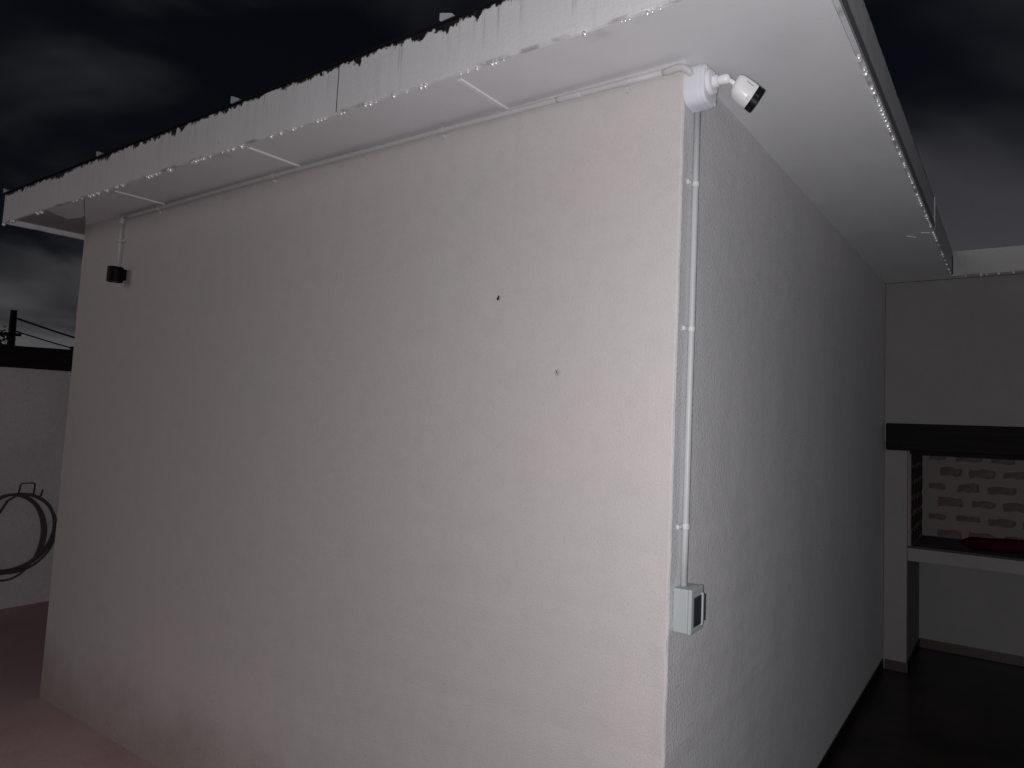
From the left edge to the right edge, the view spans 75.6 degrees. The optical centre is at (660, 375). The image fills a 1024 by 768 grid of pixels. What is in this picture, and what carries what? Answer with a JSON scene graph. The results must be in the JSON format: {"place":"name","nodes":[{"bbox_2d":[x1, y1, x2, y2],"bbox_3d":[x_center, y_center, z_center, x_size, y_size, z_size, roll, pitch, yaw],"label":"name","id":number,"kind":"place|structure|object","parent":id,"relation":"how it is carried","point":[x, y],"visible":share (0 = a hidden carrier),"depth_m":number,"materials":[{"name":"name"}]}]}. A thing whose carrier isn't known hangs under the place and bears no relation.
{"place":"outdoors","nodes":[
{"label":"outdoors","id":0,"kind":"place"},
{"bbox_2d":[0,344,73,608],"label":"boundary wall","id":1,"kind":"structure","parent":0,"point":[34,388],"depth_m":5.01,"materials":[{"name":"paint"}]},
{"bbox_2d":[18,482,43,496],"bbox_3d":[-4.929,0.898,4.987,0.073,0.132,0.148,0,-5,29],"label":"hose hook","id":2,"kind":"object","parent":1,"relation":"attached to","point":[34,483],"visible":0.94,"depth_m":4.99,"materials":[{"name":"grey metal"}]},
{"bbox_2d":[0,493,56,581],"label":"garden hose","id":3,"kind":"object","parent":2,"relation":"hanging from","point":[42,549],"visible":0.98,"depth_m":5.01,"materials":[{"name":"rubber"}]},
{"bbox_2d":[0,535,961,767],"bbox_3d":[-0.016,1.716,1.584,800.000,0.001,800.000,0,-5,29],"label":"ground","id":4,"kind":"structure","parent":0,"point":[37,730],"depth_m":3.19,"materials":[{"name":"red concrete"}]},
{"bbox_2d":[0,325,15,344],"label":"tree","id":5,"kind":"object","parent":4,"relation":"on","point":[4,338],"visible":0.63,"depth_m":16.79,"materials":[{"name":"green plant"}]},
{"bbox_2d":[0,310,20,344],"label":"utility pole","id":6,"kind":"object","parent":4,"relation":"on","point":[12,324],"visible":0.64,"depth_m":20.95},
{"bbox_2d":[16,331,69,347],"bbox_3d":[-22.614,-0.894,25.932,0.045,0.602,10.134,3,-4,-15],"label":"overhead wire","id":7,"kind":"object","parent":6,"relation":"attached to","point":[42,339],"visible":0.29,"depth_m":22.33,"materials":[{"name":"grey"}]},
{"bbox_2d":[17,317,74,338],"bbox_3d":[-22.596,-1.302,25.930,0.063,0.666,10.142,3,-4,-15],"label":"overhead wire","id":8,"kind":"object","parent":6,"relation":"attached to","point":[34,324],"visible":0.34,"depth_m":22.42,"materials":[{"name":"grey"}]},
{"bbox_2d":[2,0,958,767],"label":"house","id":9,"kind":"structure","parent":4,"relation":"on","point":[356,472],"depth_m":2.23,"materials":[{"name":"paint"}]},
{"bbox_2d":[106,266,126,282],"bbox_3d":[-2.825,-0.524,3.325,0.123,0.084,0.073,-9,-12,70],"label":"wall lamp","id":10,"kind":"object","parent":9,"relation":"attached to","point":[116,274],"visible":1,"depth_m":3.28,"materials":[{"name":"black"}]},
{"bbox_2d":[116,64,693,265],"bbox_3d":[-1.393,-0.717,2.560,3.392,0.288,0.034,0,-5,29],"label":"conduit","id":11,"kind":"object","parent":9,"relation":"attached to","point":[676,68],"visible":1,"depth_m":2.21,"materials":[{"name":"white plastic"}]},
{"bbox_2d":[676,111,700,585],"bbox_3d":[0.080,-0.091,1.752,0.023,1.317,0.051,0,-5,29],"label":"vertical conduit","id":12,"kind":"object","parent":9,"relation":"attached to","point":[694,183],"visible":1,"depth_m":1.75,"materials":[{"name":"white plastic"}]},
{"bbox_2d":[672,583,705,635],"bbox_3d":[0.077,0.619,1.700,0.060,0.116,0.080,0,-5,29],"label":"breaker box","id":13,"kind":"object","parent":9,"relation":"attached to","point":[689,600],"visible":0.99,"depth_m":1.67,"materials":[{"name":"grey plastic"}]},
{"bbox_2d":[693,594,701,627],"bbox_3d":[0.098,0.621,1.684,0.003,0.076,0.044,0,-5,29],"label":"window","id":14,"kind":"structure","parent":13,"relation":"in","point":[697,600],"depth_m":1.68,"materials":[{"name":"grey"}]},
{"bbox_2d":[701,592,703,624],"bbox_3d":[0.112,0.623,1.707,0.006,0.084,0.007,0,-5,29],"label":"window frame","id":15,"kind":"structure","parent":13,"relation":"in","point":[702,610],"depth_m":1.70,"materials":[{"name":"grey plastic"}]},
{"bbox_2d":[684,64,716,112],"bbox_3d":[0.114,-0.801,1.780,0.063,0.114,0.094,0,-5,29],"label":"junction box","id":16,"kind":"object","parent":9,"relation":"attached to","point":[698,97],"visible":0.73,"depth_m":1.75,"materials":[{"name":"white plastic"}]},
{"bbox_2d":[704,69,764,112],"bbox_3d":[0.202,-0.780,1.741,0.164,0.118,0.077,1,-4,6],"label":"security camera","id":17,"kind":"object","parent":16,"relation":"attached to","point":[746,92],"visible":1,"depth_m":1.72,"materials":[{"name":"white"}]},
{"bbox_2d":[0,0,1023,348],"label":"sky","id":18,"kind":"structure","parent":0,"point":[79,79],"materials":[{"name":"black"}]},
{"bbox_2d":[827,647,1023,767],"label":"patio floor","id":19,"kind":"structure","parent":0,"point":[934,709],"depth_m":3.53,"materials":[{"name":"tile"}]},
{"bbox_2d":[883,245,1023,672],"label":"patio wing","id":20,"kind":"structure","parent":19,"relation":"on","point":[954,419],"depth_m":4.28,"materials":[{"name":"white paint"}]},
{"bbox_2d":[960,537,1023,553],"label":"red bundle","id":21,"kind":"object","parent":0,"point":[1002,545],"visible":1,"depth_m":4.11,"materials":[{"name":"fabric"}]}
]}

